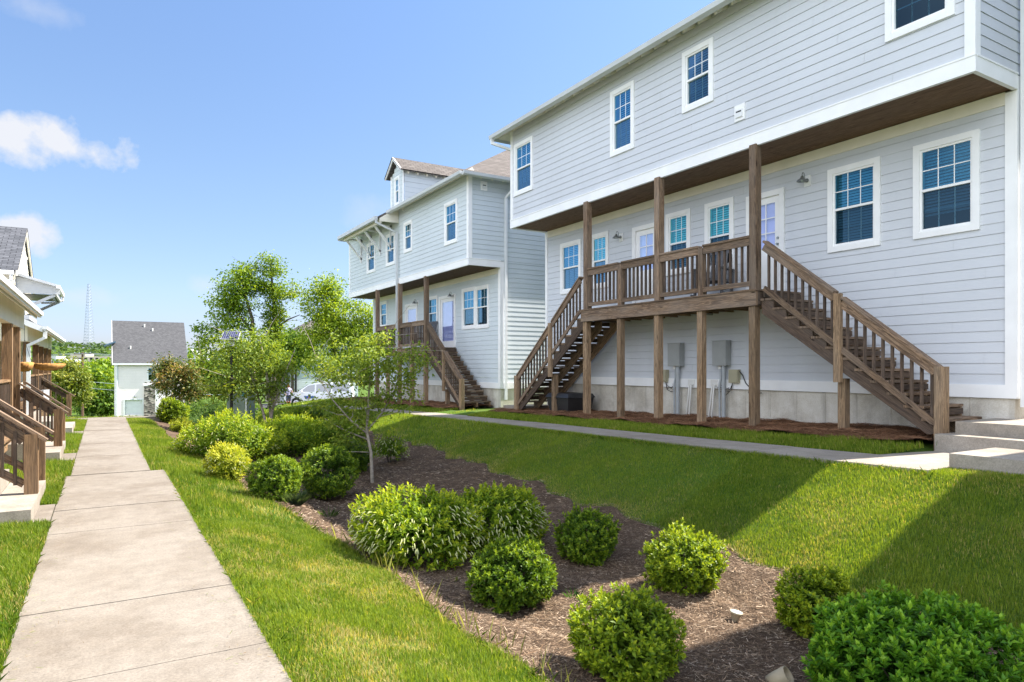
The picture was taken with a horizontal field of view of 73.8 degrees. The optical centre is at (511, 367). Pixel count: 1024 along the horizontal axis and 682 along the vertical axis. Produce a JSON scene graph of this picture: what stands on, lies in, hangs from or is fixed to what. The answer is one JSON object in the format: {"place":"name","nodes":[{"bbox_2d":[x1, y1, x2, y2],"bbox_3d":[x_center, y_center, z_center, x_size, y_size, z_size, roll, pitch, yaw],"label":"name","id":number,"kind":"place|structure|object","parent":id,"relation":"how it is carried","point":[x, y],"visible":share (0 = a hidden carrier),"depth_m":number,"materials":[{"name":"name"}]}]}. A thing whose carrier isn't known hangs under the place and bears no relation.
{"place":"outdoors","nodes":[
{"label":"outdoors","id":0,"kind":"place"},
{"bbox_2d":[33,416,159,521],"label":"side path","id":1,"kind":"structure","parent":0,"point":[44,512],"depth_m":8.29,"materials":[{"name":"concrete"}]},
{"bbox_2d":[0,416,290,681],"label":"path","id":2,"kind":"structure","parent":0,"point":[129,563],"depth_m":5.11,"materials":[{"name":"concrete"}]},
{"bbox_2d":[65,396,373,425],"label":"grass","id":3,"kind":"structure","parent":0,"point":[285,407],"depth_m":31.02,"materials":[{"name":"green plant"}]},
{"bbox_2d":[205,403,287,415],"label":"parking court","id":4,"kind":"object","parent":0,"point":[263,405],"visible":0.02,"depth_m":51.83,"materials":[{"name":"asphalt"}]},
{"bbox_2d":[283,382,354,402],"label":"car","id":5,"kind":"object","parent":4,"relation":"on","point":[313,388],"visible":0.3,"depth_m":51.15,"materials":[{"name":"paint"}]},
{"bbox_2d":[31,345,482,382],"bbox_3d":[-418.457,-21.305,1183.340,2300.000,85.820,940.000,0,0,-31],"label":"hill","id":6,"kind":"structure","parent":0,"point":[68,350],"depth_m":920.68,"materials":[{"name":"green plant"}]},
{"bbox_2d":[31,339,368,378],"bbox_3d":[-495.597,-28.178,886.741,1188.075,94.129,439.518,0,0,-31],"label":"hill woods","id":7,"kind":"object","parent":6,"relation":"on","point":[79,348],"visible":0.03,"depth_m":925.72,"materials":[{"name":"green plant"}]},
{"bbox_2d":[0,0,714,350],"label":"sky","id":8,"kind":"structure","parent":0,"point":[147,147],"materials":[{"name":"blue"}]},
{"bbox_2d":[252,399,553,449],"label":"grass","id":9,"kind":"structure","parent":0,"point":[390,426],"depth_m":18.49,"materials":[{"name":"green plant"}]},
{"bbox_2d":[0,381,1023,681],"bbox_3d":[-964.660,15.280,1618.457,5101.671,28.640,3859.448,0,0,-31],"label":"ground","id":10,"kind":"structure","parent":0,"point":[928,445],"depth_m":8.21,"materials":[{"name":"plant"}]},
{"bbox_2d":[0,469,45,523],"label":"porch steps","id":11,"kind":"structure","parent":10,"relation":"on","point":[17,504],"depth_m":7.78,"materials":[{"name":"concrete"}]},
{"bbox_2d":[0,478,64,677],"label":"grass","id":12,"kind":"structure","parent":10,"relation":"on","point":[16,539],"depth_m":5.91,"materials":[{"name":"green plant"}]},
{"bbox_2d":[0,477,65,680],"bbox_3d":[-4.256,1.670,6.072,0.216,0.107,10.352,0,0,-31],"label":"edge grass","id":13,"kind":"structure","parent":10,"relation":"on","point":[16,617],"depth_m":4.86,"materials":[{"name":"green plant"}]},
{"bbox_2d":[4,441,65,463],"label":"porch steps","id":14,"kind":"structure","parent":10,"relation":"on","point":[52,451],"depth_m":12.27,"materials":[{"name":"concrete"}]},
{"bbox_2d":[0,273,70,494],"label":"porch house","id":15,"kind":"structure","parent":10,"relation":"on","point":[30,433],"depth_m":11.06,"materials":[{"name":"brown wood"}]},
{"bbox_2d":[0,226,74,415],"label":"porch house","id":16,"kind":"structure","parent":10,"relation":"on","point":[16,270],"depth_m":22.05,"materials":[{"name":"beige"}]},
{"bbox_2d":[34,347,65,370],"bbox_3d":[-13.290,-0.412,19.611,0.811,1.017,0.326,0,0,-31],"label":"hanging basket","id":17,"kind":"object","parent":16,"relation":"hanging from","point":[48,366],"visible":0.99,"depth_m":19.52,"materials":[{"name":"orange wicker"}]},
{"bbox_2d":[4,418,87,482],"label":"grass","id":18,"kind":"structure","parent":10,"relation":"on","point":[72,439],"depth_m":12.07,"materials":[{"name":"green plant"}]},
{"bbox_2d":[20,410,74,433],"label":"porch steps","id":19,"kind":"structure","parent":10,"relation":"on","point":[69,426],"depth_m":17.34,"materials":[{"name":"concrete"}]},
{"bbox_2d":[51,352,99,416],"bbox_3d":[-22.140,1.370,34.049,2.506,4.361,2.681,0,0,-41],"label":"magnolia","id":20,"kind":"object","parent":10,"relation":"on","point":[71,376],"visible":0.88,"depth_m":33.76,"materials":[{"name":"green plant"}]},
{"bbox_2d":[65,363,120,413],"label":"valley tree","id":21,"kind":"object","parent":10,"relation":"on","point":[102,375],"visible":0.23,"depth_m":124.67,"materials":[{"name":"green plant"}]},
{"bbox_2d":[80,354,113,371],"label":"valley tree","id":22,"kind":"object","parent":10,"relation":"on","point":[107,361],"visible":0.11,"depth_m":236.93,"materials":[{"name":"green plant"}]},
{"bbox_2d":[72,378,125,416],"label":"valley tree","id":23,"kind":"object","parent":10,"relation":"on","point":[103,405],"visible":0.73,"depth_m":113.54,"materials":[{"name":"green plant"}]},
{"bbox_2d":[104,320,187,416],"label":"house","id":24,"kind":"structure","parent":10,"relation":"on","point":[136,346],"depth_m":90.17,"materials":[{"name":"white wood"}]},
{"bbox_2d":[123,399,143,415],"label":"garage door","id":25,"kind":"structure","parent":24,"relation":"in","point":[131,406],"depth_m":89.25,"materials":[{"name":"white metal"}]},
{"bbox_2d":[145,351,210,406],"bbox_3d":[-16.146,1.374,33.002,2.865,4.316,2.819,0,0,-31],"label":"magnolia","id":26,"kind":"object","parent":10,"relation":"on","point":[182,373],"visible":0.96,"depth_m":32.69,"materials":[{"name":"green plant"}]},
{"bbox_2d":[182,396,224,420],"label":"shrub","id":27,"kind":"object","parent":10,"relation":"on","point":[205,412],"visible":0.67,"depth_m":52.37,"materials":[{"name":"green plant"}]},
{"bbox_2d":[188,353,240,401],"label":"valley tree","id":28,"kind":"object","parent":10,"relation":"on","point":[206,374],"visible":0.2,"depth_m":116.71,"materials":[{"name":"green plant"}]},
{"bbox_2d":[124,415,316,529],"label":"grass","id":29,"kind":"structure","parent":10,"relation":"on","point":[151,438],"depth_m":10.28,"materials":[{"name":"green plant"}]},
{"bbox_2d":[186,251,275,389],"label":"tall tree","id":30,"kind":"object","parent":10,"relation":"on","point":[232,294],"visible":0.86,"depth_m":55.52,"materials":[{"name":"green plant"}]},
{"bbox_2d":[227,391,254,421],"bbox_3d":[-11.912,1.834,29.980,1.020,1.558,0.800,0,0,0],"label":"utility cabinet","id":31,"kind":"object","parent":10,"relation":"on","point":[242,407],"visible":0.2,"depth_m":29.65,"materials":[{"name":"grey metal"}]},
{"bbox_2d":[165,468,317,681],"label":"edge grass","id":32,"kind":"structure","parent":10,"relation":"on","point":[294,656],"depth_m":5.44,"materials":[{"name":"green plant"}]},
{"bbox_2d":[243,249,308,402],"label":"ivy tree","id":33,"kind":"object","parent":10,"relation":"on","point":[275,295],"visible":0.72,"depth_m":56.70,"materials":[{"name":"green plant"}]},
{"bbox_2d":[265,325,323,392],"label":"background tree","id":34,"kind":"object","parent":10,"relation":"on","point":[291,339],"visible":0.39,"depth_m":69.12,"materials":[{"name":"green plant"}]},
{"bbox_2d":[290,405,339,418],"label":"shrub","id":35,"kind":"object","parent":10,"relation":"on","point":[301,410],"visible":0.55,"depth_m":24.08,"materials":[{"name":"green plant"}]},
{"bbox_2d":[280,320,357,400],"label":"pale house","id":36,"kind":"structure","parent":10,"relation":"on","point":[299,384],"depth_m":75.86,"materials":[{"name":"white"}]},
{"bbox_2d":[289,268,374,386],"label":"light green tree","id":37,"kind":"object","parent":10,"relation":"on","point":[325,316],"visible":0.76,"depth_m":54.23,"materials":[{"name":"green plant"}]},
{"bbox_2d":[192,514,551,681],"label":"grass","id":38,"kind":"structure","parent":10,"relation":"on","point":[323,547],"depth_m":5.05,"materials":[{"name":"green plant"}]},
{"bbox_2d":[326,524,575,681],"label":"seed stalks","id":39,"kind":"object","parent":38,"relation":"in","point":[424,598],"visible":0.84,"depth_m":5.77,"materials":[{"name":"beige plant"}]},
{"bbox_2d":[337,397,493,407],"bbox_3d":[-4.281,1.407,28.476,2.560,0.337,12.640,0,0,-31],"label":"pine straw bed","id":40,"kind":"object","parent":10,"relation":"on","point":[440,406],"visible":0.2,"depth_m":24.82,"materials":[{"name":"brown plant"}]},
{"bbox_2d":[337,150,548,407],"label":"townhouse","id":41,"kind":"structure","parent":10,"relation":"on","point":[447,230],"depth_m":24.20,"materials":[{"name":"white wood"}]},
{"bbox_2d":[367,241,376,273],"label":"window","id":42,"kind":"structure","parent":41,"relation":"in","point":[370,262],"depth_m":30.33,"materials":[{"name":"white glass"}]},
{"bbox_2d":[380,301,390,325],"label":"window","id":43,"kind":"structure","parent":41,"relation":"in","point":[383,305],"depth_m":32.43,"materials":[{"name":"clear glass"}]},
{"bbox_2d":[386,232,394,266],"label":"window","id":44,"kind":"structure","parent":41,"relation":"in","point":[390,255],"depth_m":28.28,"materials":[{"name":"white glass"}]},
{"bbox_2d":[394,175,401,205],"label":"window","id":45,"kind":"structure","parent":41,"relation":"in","point":[397,179],"depth_m":27.69,"materials":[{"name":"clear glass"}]},
{"bbox_2d":[403,219,415,253],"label":"window","id":46,"kind":"structure","parent":41,"relation":"in","point":[407,226],"depth_m":26.73,"materials":[{"name":"clear glass"}]},
{"bbox_2d":[405,303,417,347],"bbox_3d":[-4.319,-1.757,29.463,0.110,1.984,1.388,0,0,-31],"label":"door","id":47,"kind":"structure","parent":41,"relation":"in","point":[411,313],"depth_m":29.59,"materials":[{"name":"white glass"}]},
{"bbox_2d":[375,276,490,409],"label":"deck","id":48,"kind":"structure","parent":41,"relation":"attached to","point":[457,388],"depth_m":25.06,"materials":[{"name":"beige wood"}]},
{"bbox_2d":[429,295,438,329],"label":"window","id":49,"kind":"structure","parent":41,"relation":"in","point":[433,300],"depth_m":27.50,"materials":[{"name":"clear glass"}]},
{"bbox_2d":[439,294,455,346],"bbox_3d":[-2.479,-1.769,26.396,0.110,2.009,1.471,0,0,-31],"label":"door","id":50,"kind":"structure","parent":41,"relation":"in","point":[447,305],"depth_m":26.48,"materials":[{"name":"white glass"}]},
{"bbox_2d":[444,198,460,245],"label":"window","id":51,"kind":"structure","parent":41,"relation":"in","point":[450,208],"depth_m":23.41,"materials":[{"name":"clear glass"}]},
{"bbox_2d":[462,286,475,329],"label":"window","id":52,"kind":"structure","parent":41,"relation":"in","point":[468,294],"depth_m":24.90,"materials":[{"name":"clear glass"}]},
{"bbox_2d":[475,284,492,328],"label":"window","id":53,"kind":"structure","parent":41,"relation":"in","point":[481,292],"depth_m":24.00,"materials":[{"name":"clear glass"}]},
{"bbox_2d":[155,421,1021,681],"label":"mulch bed","id":54,"kind":"object","parent":10,"relation":"on","point":[420,449],"visible":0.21,"depth_m":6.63,"materials":[{"name":"brown wood"}]},
{"bbox_2d":[155,396,191,423],"bbox_3d":[-11.735,1.542,23.639,1.158,1.101,0.981,0,0,-31],"label":"shrub","id":55,"kind":"object","parent":54,"relation":"on","point":[172,409],"visible":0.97,"depth_m":23.42,"materials":[{"name":"green plant"}]},
{"bbox_2d":[168,417,195,432],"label":"laurel","id":56,"kind":"object","parent":54,"relation":"on","point":[175,426],"visible":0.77,"depth_m":20.27,"materials":[{"name":"green plant"}]},
{"bbox_2d":[199,441,251,482],"bbox_3d":[-4.736,1.583,11.327,0.822,0.751,0.805,0,0,-31],"label":"laurel","id":57,"kind":"object","parent":54,"relation":"on","point":[229,460],"visible":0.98,"depth_m":11.18,"materials":[{"name":"yellow plant"}]},
{"bbox_2d":[171,407,284,461],"bbox_3d":[-6.080,1.481,14.658,2.253,1.300,2.142,0,0,-31],"label":"laurel","id":58,"kind":"object","parent":54,"relation":"on","point":[245,434],"visible":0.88,"depth_m":14.27,"materials":[{"name":"green plant"}]},
{"bbox_2d":[221,331,240,430],"bbox_3d":[-8.852,0.622,21.508,0.631,3.556,0.474,0,0,0],"label":"solar lamp","id":59,"kind":"object","parent":54,"relation":"on","point":[227,337],"visible":0.57,"depth_m":21.46,"materials":[{"name":"black metal"}]},
{"bbox_2d":[183,310,307,423],"bbox_3d":[-8.348,0.208,21.832,3.865,4.192,3.207,0,0,-31],"label":"multi stem tree","id":60,"kind":"object","parent":54,"relation":"on","point":[268,366],"visible":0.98,"depth_m":21.57,"materials":[{"name":"green plant"}]},
{"bbox_2d":[238,420,290,459],"bbox_3d":[-5.953,1.763,16.228,1.340,1.012,1.305,0,0,-5],"label":"laurel","id":61,"kind":"object","parent":54,"relation":"on","point":[276,451],"visible":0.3,"depth_m":16.14,"materials":[{"name":"green plant"}]},
{"bbox_2d":[242,453,303,501],"bbox_3d":[-3.578,1.700,10.344,0.853,0.799,0.889,0,0,28],"label":"shrub","id":62,"kind":"object","parent":54,"relation":"on","point":[280,476],"visible":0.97,"depth_m":10.15,"materials":[{"name":"green plant"}]},
{"bbox_2d":[262,411,328,432],"bbox_3d":[-5.921,1.741,18.350,2.002,1.130,1.900,0,0,-31],"label":"laurel","id":63,"kind":"object","parent":54,"relation":"on","point":[279,422],"visible":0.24,"depth_m":18.27,"materials":[{"name":"green plant"}]},
{"bbox_2d":[279,489,311,505],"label":"grass tuft","id":64,"kind":"object","parent":54,"relation":"on","point":[302,498],"visible":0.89,"depth_m":10.00,"materials":[{"name":"green plant"}]},
{"bbox_2d":[277,420,324,456],"bbox_3d":[-5.256,1.795,16.973,1.299,0.990,1.306,0,0,-6],"label":"laurel","id":65,"kind":"object","parent":54,"relation":"on","point":[295,435],"visible":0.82,"depth_m":16.67,"materials":[{"name":"green plant"}]},
{"bbox_2d":[298,415,357,449],"bbox_3d":[-4.749,1.749,17.381,1.753,1.077,1.683,0,0,-31],"label":"laurel","id":66,"kind":"object","parent":54,"relation":"on","point":[327,434],"visible":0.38,"depth_m":17.16,"materials":[{"name":"green plant"}]},
{"bbox_2d":[298,443,359,499],"bbox_3d":[-3.050,1.770,11.320,1.082,1.033,1.102,0,0,-31],"label":"shrub","id":67,"kind":"object","parent":54,"relation":"on","point":[331,484],"visible":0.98,"depth_m":11.11,"materials":[{"name":"green plant"}]},
{"bbox_2d":[329,439,375,472],"bbox_3d":[-3.346,1.871,14.181,1.096,0.819,1.047,0,0,-31],"label":"shrub","id":68,"kind":"object","parent":54,"relation":"on","point":[363,456],"visible":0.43,"depth_m":14.02,"materials":[{"name":"green plant"}]},
{"bbox_2d":[172,431,566,531],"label":"bark chips","id":69,"kind":"object","parent":54,"relation":"on","point":[372,488],"visible":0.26,"depth_m":12.48,"materials":[{"name":"brown wood"}]},
{"bbox_2d":[297,306,443,482],"bbox_3d":[-2.771,0.579,13.066,2.949,3.501,1.784,0,0,17],"label":"young tree","id":70,"kind":"object","parent":54,"relation":"on","point":[373,347],"visible":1,"depth_m":12.99,"materials":[{"name":"green plant"}]},
{"bbox_2d":[372,428,409,462],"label":"laurel","id":71,"kind":"object","parent":54,"relation":"on","point":[394,444],"visible":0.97,"depth_m":15.01,"materials":[{"name":"green plant"}]},
{"bbox_2d":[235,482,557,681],"bbox_3d":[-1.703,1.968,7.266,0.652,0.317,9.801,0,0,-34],"label":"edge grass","id":72,"kind":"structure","parent":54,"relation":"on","point":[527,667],"depth_m":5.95,"materials":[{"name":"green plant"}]},
{"bbox_2d":[347,481,485,571],"bbox_3d":[-1.076,1.783,7.679,1.574,0.970,1.418,0,0,-7],"label":"laurel","id":73,"kind":"object","parent":54,"relation":"on","point":[395,524],"visible":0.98,"depth_m":7.38,"materials":[{"name":"green plant"}]},
{"bbox_2d":[445,480,551,551],"bbox_3d":[-0.221,1.826,8.330,1.493,0.928,1.264,0,0,-31],"label":"laurel","id":74,"kind":"object","parent":54,"relation":"on","point":[511,515],"visible":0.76,"depth_m":8.05,"materials":[{"name":"green plant"}]},
{"bbox_2d":[465,533,557,615],"bbox_3d":[-0.003,1.911,6.279,0.873,0.782,0.817,0,0,0],"label":"shrub","id":75,"kind":"object","parent":54,"relation":"on","point":[519,577],"visible":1,"depth_m":6.10,"materials":[{"name":"green plant"}]},
{"bbox_2d":[552,503,621,566],"bbox_3d":[0.820,1.925,7.731,0.780,0.763,0.759,0,0,23],"label":"shrub","id":76,"kind":"object","parent":54,"relation":"on","point":[577,542],"visible":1,"depth_m":7.58,"materials":[{"name":"green plant"}]},
{"bbox_2d":[566,581,687,681],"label":"shrub","id":77,"kind":"object","parent":54,"relation":"on","point":[627,635],"visible":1,"depth_m":4.55,"materials":[{"name":"green plant"}]},
{"bbox_2d":[319,492,1023,681],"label":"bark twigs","id":78,"kind":"object","parent":54,"relation":"on","point":[571,673],"visible":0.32,"depth_m":6.14,"materials":[{"name":"brown wood"}]},
{"bbox_2d":[638,517,730,595],"bbox_3d":[1.679,1.884,6.675,0.895,0.783,0.849,0,0,-31],"label":"shrub","id":79,"kind":"object","parent":54,"relation":"on","point":[668,565],"visible":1,"depth_m":6.48,"materials":[{"name":"green plant"}]},
{"bbox_2d":[765,666,793,681],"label":"rock","id":80,"kind":"object","parent":54,"relation":"on","point":[782,674],"visible":0.99,"depth_m":4.71,"materials":[{"name":"beige stone"}]},
{"bbox_2d":[772,563,857,638],"bbox_3d":[2.485,1.935,5.571,0.692,0.673,0.638,0,0,24],"label":"shrub","id":81,"kind":"object","parent":54,"relation":"on","point":[804,595],"visible":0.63,"depth_m":5.50,"materials":[{"name":"green plant"}]},
{"bbox_2d":[799,579,1023,681],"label":"shrub","id":82,"kind":"object","parent":54,"relation":"on","point":[941,641],"visible":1,"depth_m":4.15,"materials":[{"name":"green plant"}]},
{"bbox_2d":[301,405,954,473],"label":"walkway","id":83,"kind":"structure","parent":10,"relation":"on","point":[929,460],"depth_m":10.02,"materials":[{"name":"grey concrete"}]},
{"bbox_2d":[439,417,830,523],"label":"grass","id":84,"kind":"structure","parent":10,"relation":"on","point":[513,465],"depth_m":11.24,"materials":[{"name":"green plant"}]},
{"bbox_2d":[468,410,936,454],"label":"grass","id":85,"kind":"structure","parent":10,"relation":"on","point":[852,444],"depth_m":11.59,"materials":[{"name":"green plant"}]},
{"bbox_2d":[490,424,934,476],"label":"edge grass","id":86,"kind":"structure","parent":10,"relation":"on","point":[635,441],"depth_m":10.01,"materials":[{"name":"green plant"}]},
{"bbox_2d":[490,407,949,440],"bbox_3d":[3.540,1.127,15.442,2.560,0.357,12.240,0,0,-31],"label":"pine straw bed","id":87,"kind":"object","parent":10,"relation":"on","point":[790,426],"visible":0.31,"depth_m":12.33,"materials":[{"name":"brown plant straw"}]},
{"bbox_2d":[545,392,594,415],"bbox_3d":[1.555,0.981,18.302,0.900,0.580,1.060,0,0,-31],"label":"storage bin","id":88,"kind":"object","parent":87,"relation":"on","point":[569,401],"visible":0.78,"depth_m":17.89,"materials":[{"name":"black plastic"}]},
{"bbox_2d":[488,0,1023,427],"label":"townhouse","id":89,"kind":"structure","parent":10,"relation":"on","point":[894,129],"depth_m":12.33,"materials":[{"name":"white wood"}]},
{"bbox_2d":[514,135,537,196],"bbox_3d":[0.402,-5.677,19.388,0.240,1.494,0.998,0,0,-31],"label":"window","id":90,"kind":"structure","parent":89,"relation":"in","point":[523,150],"depth_m":19.36,"materials":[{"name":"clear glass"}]},
{"bbox_2d":[560,239,581,294],"bbox_3d":[1.689,-2.844,19.439,0.100,1.469,0.991,0,0,-31],"label":"window","id":91,"kind":"structure","parent":89,"relation":"in","point":[570,252],"depth_m":19.51,"materials":[{"name":"clear glass"}]},
{"bbox_2d":[592,231,611,288],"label":"window","id":92,"kind":"structure","parent":89,"relation":"in","point":[602,238],"depth_m":18.35,"materials":[{"name":"teal glass"}]},
{"bbox_2d":[610,80,638,157],"bbox_3d":[2.608,-5.682,15.712,0.240,1.521,0.834,0,0,-31],"label":"window","id":93,"kind":"structure","parent":89,"relation":"in","point":[622,114],"depth_m":15.68,"materials":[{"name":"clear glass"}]},
{"bbox_2d":[632,222,653,302],"bbox_3d":[3.301,-2.468,16.763,0.110,2.057,0.952,0,0,-31],"label":"door","id":94,"kind":"structure","parent":89,"relation":"in","point":[643,235],"depth_m":16.85,"materials":[{"name":"white glass"}]},
{"bbox_2d":[663,343,693,414],"bbox_3d":[3.772,0.334,15.760,0.165,1.787,1.060,0,0,-31],"label":"electrical box","id":95,"kind":"object","parent":89,"relation":"attached to","point":[676,356],"visible":0.86,"depth_m":15.68,"materials":[{"name":"grey metal"}]},
{"bbox_2d":[665,208,694,275],"bbox_3d":[3.925,-2.879,15.849,0.240,1.452,0.784,0,0,-31],"label":"window","id":96,"kind":"structure","parent":89,"relation":"in","point":[681,219],"depth_m":15.88,"materials":[{"name":"white glass"}]},
{"bbox_2d":[682,37,717,113],"bbox_3d":[3.800,-5.829,13.725,0.240,1.240,0.830,0,0,-31],"label":"window","id":97,"kind":"structure","parent":89,"relation":"in","point":[698,65],"depth_m":13.69,"materials":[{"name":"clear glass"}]},
{"bbox_2d":[704,197,735,271],"bbox_3d":[4.558,-2.839,14.795,0.240,1.519,0.808,0,0,-31],"label":"window","id":98,"kind":"structure","parent":89,"relation":"in","point":[723,213],"depth_m":14.84,"materials":[{"name":"white glass"}]},
{"bbox_2d":[708,340,761,416],"bbox_3d":[4.600,0.315,14.379,0.165,1.773,1.523,0,0,-31],"label":"electrical box","id":99,"kind":"object","parent":89,"relation":"attached to","point":[721,354],"visible":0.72,"depth_m":14.52,"materials":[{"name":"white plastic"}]},
{"bbox_2d":[514,143,981,450],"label":"deck","id":100,"kind":"structure","parent":89,"relation":"attached to","point":[901,391],"depth_m":12.79,"materials":[{"name":"beige wood"}]},
{"bbox_2d":[690,250,734,295],"bbox_3d":[4.219,-1.969,14.310,0.670,1.062,0.904,0,0,39],"label":"deck chair","id":101,"kind":"object","parent":100,"relation":"on","point":[716,273],"visible":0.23,"depth_m":14.36,"materials":[{"name":"grey wicker"}]},
{"bbox_2d":[746,187,785,290],"bbox_3d":[5.113,-2.479,13.742,0.110,2.079,0.917,0,0,-31],"label":"door","id":102,"kind":"structure","parent":89,"relation":"in","point":[773,207],"depth_m":13.65,"materials":[{"name":"white glass"}]},
{"bbox_2d":[827,156,882,252],"bbox_3d":[6.138,-2.855,12.160,0.240,1.521,0.986,0,0,-31],"label":"window","id":103,"kind":"structure","parent":89,"relation":"in","point":[854,194],"depth_m":12.12,"materials":[{"name":"white glass"}]},
{"bbox_2d":[885,0,954,42],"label":"window","id":104,"kind":"structure","parent":89,"relation":"in","point":[902,17],"depth_m":10.07,"materials":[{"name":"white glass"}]},
{"bbox_2d":[913,128,981,239],"bbox_3d":[6.933,-2.860,10.837,0.240,1.528,0.991,0,0,-31],"label":"window","id":105,"kind":"structure","parent":89,"relation":"in","point":[946,171],"depth_m":10.79,"materials":[{"name":"white glass"}]},
{"bbox_2d":[656,450,1023,635],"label":"grass","id":106,"kind":"structure","parent":10,"relation":"on","point":[980,476],"depth_m":7.10,"materials":[{"name":"green plant"}]},
{"bbox_2d":[935,418,1023,451],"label":"concrete steps","id":107,"kind":"structure","parent":10,"relation":"on","point":[970,435],"depth_m":9.22,"materials":[{"name":"grey concrete"}]},
{"bbox_2d":[949,448,1023,474],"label":"walkway step","id":108,"kind":"object","parent":10,"relation":"on","point":[1010,461],"visible":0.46,"depth_m":7.56,"materials":[{"name":"concrete"}]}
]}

